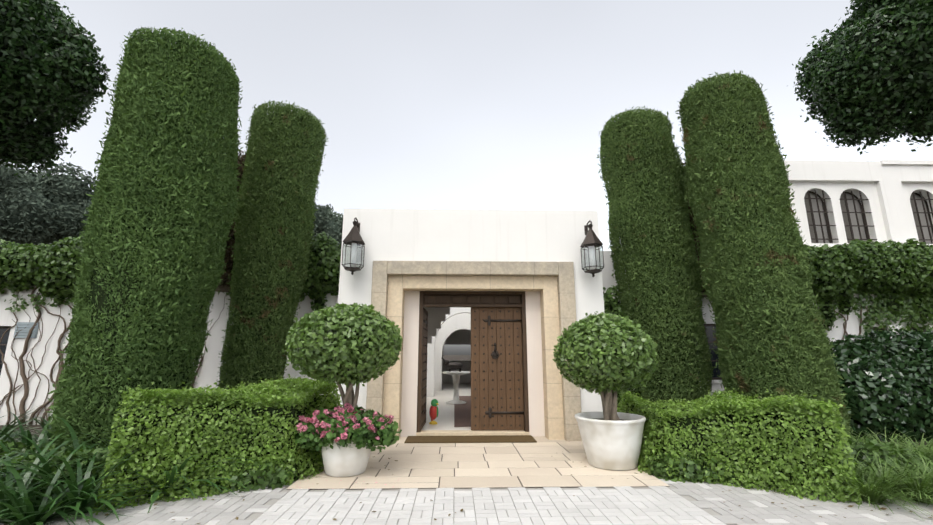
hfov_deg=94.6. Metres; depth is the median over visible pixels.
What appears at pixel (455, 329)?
room walls
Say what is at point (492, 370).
door leaf studs
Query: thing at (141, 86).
cypress tree foliage
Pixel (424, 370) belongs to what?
door studs
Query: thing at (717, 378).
window frame
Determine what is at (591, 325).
topiary ball
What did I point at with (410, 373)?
door recess plaster
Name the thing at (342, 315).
topiary ball
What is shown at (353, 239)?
metal lantern
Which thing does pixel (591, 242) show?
lantern metal
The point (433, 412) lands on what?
parrot body
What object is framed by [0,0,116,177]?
clipped tree
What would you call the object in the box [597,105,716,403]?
cypress tree foliage
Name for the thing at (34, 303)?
ivy creeper
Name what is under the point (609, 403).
topiary trunk
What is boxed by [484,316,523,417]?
door hardware
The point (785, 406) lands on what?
hedge
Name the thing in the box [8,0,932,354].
sky
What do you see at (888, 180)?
storey front
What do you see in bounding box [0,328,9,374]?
window glass
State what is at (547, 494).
fallen plant leaves
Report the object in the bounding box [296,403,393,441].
geranium flower heads
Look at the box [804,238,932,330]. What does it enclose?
wall ivy
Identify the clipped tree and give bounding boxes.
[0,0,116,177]
[792,0,932,154]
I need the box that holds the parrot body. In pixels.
[429,399,438,424]
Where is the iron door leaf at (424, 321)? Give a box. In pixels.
[421,319,426,413]
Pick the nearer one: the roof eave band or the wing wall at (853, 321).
the wing wall at (853, 321)
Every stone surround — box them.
[366,261,581,440]
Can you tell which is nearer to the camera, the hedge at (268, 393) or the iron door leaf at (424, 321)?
the hedge at (268, 393)
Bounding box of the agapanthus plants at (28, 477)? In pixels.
[0,409,121,524]
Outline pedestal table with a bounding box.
[443,371,469,404]
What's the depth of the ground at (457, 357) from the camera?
9.44 m
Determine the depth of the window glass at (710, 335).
10.54 m
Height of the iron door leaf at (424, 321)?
1.994 m
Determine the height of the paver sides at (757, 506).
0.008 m
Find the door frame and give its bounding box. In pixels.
[416,291,528,431]
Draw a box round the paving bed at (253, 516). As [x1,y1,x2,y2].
[135,478,736,524]
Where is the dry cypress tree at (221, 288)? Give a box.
[215,156,243,291]
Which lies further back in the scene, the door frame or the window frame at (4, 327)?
the window frame at (4, 327)
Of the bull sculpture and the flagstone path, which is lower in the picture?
the flagstone path
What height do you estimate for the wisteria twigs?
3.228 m
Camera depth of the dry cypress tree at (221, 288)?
9.49 m
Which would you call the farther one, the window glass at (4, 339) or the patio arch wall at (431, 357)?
the patio arch wall at (431, 357)
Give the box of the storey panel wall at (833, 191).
[788,181,932,245]
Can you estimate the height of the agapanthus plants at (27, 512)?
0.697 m
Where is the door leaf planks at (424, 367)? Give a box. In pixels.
[421,308,427,428]
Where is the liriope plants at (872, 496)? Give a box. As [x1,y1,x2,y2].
[764,431,932,517]
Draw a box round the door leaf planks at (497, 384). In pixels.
[471,307,523,429]
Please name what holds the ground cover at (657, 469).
on the ground at (457, 357)
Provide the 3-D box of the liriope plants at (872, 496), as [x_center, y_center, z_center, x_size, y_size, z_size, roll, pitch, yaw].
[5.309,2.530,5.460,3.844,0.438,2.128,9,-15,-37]
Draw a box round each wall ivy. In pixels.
[0,231,340,310]
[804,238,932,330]
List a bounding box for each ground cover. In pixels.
[0,440,301,504]
[646,437,932,483]
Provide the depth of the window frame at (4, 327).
10.13 m
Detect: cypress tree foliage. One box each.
[45,27,242,453]
[216,100,327,389]
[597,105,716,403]
[675,70,853,440]
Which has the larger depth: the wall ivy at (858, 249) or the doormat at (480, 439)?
the wall ivy at (858, 249)
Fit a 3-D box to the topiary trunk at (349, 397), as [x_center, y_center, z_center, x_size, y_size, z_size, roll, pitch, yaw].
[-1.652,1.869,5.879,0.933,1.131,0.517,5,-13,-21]
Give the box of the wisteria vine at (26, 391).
[0,286,210,425]
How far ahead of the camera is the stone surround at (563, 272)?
8.32 m
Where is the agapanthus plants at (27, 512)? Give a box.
[0,402,253,524]
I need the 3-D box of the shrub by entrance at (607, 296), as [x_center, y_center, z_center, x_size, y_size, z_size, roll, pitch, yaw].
[3.415,2.089,9.390,1.348,3.213,1.026,0,-12,-2]
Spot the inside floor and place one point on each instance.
(444, 419)
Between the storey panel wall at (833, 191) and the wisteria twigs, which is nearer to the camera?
the wisteria twigs
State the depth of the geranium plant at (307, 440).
5.45 m
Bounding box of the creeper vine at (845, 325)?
[833,295,890,339]
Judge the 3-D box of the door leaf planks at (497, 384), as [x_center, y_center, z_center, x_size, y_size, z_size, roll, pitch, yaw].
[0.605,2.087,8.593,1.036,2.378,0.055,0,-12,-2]
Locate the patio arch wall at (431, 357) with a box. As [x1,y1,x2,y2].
[426,307,470,396]
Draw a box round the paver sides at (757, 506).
[0,479,932,524]
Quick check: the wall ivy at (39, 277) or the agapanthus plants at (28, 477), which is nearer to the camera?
the agapanthus plants at (28, 477)
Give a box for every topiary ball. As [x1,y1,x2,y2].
[282,302,402,387]
[552,309,658,394]
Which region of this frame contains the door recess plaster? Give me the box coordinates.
[400,291,544,436]
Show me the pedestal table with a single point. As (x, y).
(456, 375)
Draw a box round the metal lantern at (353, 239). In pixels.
[342,217,364,274]
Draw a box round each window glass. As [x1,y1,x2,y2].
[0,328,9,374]
[694,326,721,377]
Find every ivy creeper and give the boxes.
[0,285,75,312]
[819,288,932,334]
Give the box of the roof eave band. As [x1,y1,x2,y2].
[880,160,932,164]
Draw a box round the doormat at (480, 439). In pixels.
[404,435,536,442]
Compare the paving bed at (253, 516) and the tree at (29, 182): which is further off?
the tree at (29, 182)
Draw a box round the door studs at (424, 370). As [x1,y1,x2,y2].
[421,311,427,425]
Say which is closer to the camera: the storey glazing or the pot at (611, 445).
the pot at (611, 445)
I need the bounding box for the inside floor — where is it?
[421,383,470,429]
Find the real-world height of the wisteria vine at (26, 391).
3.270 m
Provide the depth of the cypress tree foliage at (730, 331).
7.55 m
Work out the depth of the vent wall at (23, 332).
10.03 m
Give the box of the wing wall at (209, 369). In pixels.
[0,249,340,424]
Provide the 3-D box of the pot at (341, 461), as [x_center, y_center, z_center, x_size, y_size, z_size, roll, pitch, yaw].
[-1.605,2.554,5.756,0.745,0.470,0.745,0,-12,-2]
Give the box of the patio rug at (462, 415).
[454,396,470,426]
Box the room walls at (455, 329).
[434,313,470,390]
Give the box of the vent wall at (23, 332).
[13,322,39,337]
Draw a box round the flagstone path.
[287,436,668,488]
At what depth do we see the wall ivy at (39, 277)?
10.00 m
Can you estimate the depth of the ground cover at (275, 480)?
4.98 m
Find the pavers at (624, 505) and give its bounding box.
[250,486,725,524]
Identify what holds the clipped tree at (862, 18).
on the ground at (457, 357)
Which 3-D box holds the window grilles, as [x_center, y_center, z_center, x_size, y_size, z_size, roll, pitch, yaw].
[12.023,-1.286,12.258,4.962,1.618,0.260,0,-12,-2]
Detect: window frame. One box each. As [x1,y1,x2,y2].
[0,326,10,363]
[694,324,721,379]
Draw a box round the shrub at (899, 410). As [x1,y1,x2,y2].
[830,328,932,442]
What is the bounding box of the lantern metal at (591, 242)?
[580,220,603,276]
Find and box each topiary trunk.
[335,375,359,409]
[599,385,620,420]
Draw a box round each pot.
[321,439,370,476]
[575,412,645,470]
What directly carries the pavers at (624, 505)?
on the paving bed at (253, 516)
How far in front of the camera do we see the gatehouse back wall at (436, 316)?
10.95 m
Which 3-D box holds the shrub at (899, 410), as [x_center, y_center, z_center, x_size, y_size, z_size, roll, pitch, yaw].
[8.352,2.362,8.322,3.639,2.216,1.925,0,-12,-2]
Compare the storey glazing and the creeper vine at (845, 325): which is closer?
the creeper vine at (845, 325)
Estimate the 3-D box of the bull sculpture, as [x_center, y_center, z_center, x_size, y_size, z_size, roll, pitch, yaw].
[-0.432,3.089,13.181,0.667,0.501,0.240,0,-12,-2]
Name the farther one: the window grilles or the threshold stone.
the window grilles
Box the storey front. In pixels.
[783,160,932,246]
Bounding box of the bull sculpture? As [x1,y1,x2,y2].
[442,355,462,371]
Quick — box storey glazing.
[810,193,932,243]
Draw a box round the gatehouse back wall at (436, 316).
[424,307,449,343]
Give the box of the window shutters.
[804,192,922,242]
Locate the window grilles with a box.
[804,190,932,243]
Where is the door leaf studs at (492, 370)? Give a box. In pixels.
[474,310,520,426]
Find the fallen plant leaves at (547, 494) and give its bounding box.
[4,451,932,524]
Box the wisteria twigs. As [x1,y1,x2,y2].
[0,285,225,424]
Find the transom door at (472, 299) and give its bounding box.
[423,295,520,303]
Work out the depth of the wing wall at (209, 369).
10.02 m
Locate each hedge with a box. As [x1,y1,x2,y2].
[92,370,342,515]
[617,387,861,504]
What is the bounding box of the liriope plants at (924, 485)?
[826,426,932,509]
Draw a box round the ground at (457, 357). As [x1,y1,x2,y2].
[0,355,932,493]
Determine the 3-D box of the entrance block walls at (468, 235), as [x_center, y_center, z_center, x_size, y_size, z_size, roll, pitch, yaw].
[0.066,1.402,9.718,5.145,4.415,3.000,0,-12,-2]
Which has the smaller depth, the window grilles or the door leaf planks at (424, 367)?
the door leaf planks at (424, 367)
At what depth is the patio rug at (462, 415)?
10.67 m
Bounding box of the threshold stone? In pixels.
[416,430,529,435]
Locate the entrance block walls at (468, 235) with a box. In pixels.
[332,209,603,411]
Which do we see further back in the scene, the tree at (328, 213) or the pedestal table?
the tree at (328, 213)
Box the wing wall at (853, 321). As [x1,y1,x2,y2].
[600,251,932,395]
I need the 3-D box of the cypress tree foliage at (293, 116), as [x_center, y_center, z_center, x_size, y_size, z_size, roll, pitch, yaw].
[-4.127,-0.036,9.109,1.787,7.035,1.612,0,-12,-2]
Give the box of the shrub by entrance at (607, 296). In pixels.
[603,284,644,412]
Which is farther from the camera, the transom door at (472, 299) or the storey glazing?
the storey glazing
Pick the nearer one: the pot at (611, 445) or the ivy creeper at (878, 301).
the pot at (611, 445)
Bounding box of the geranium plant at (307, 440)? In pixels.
[293,405,401,451]

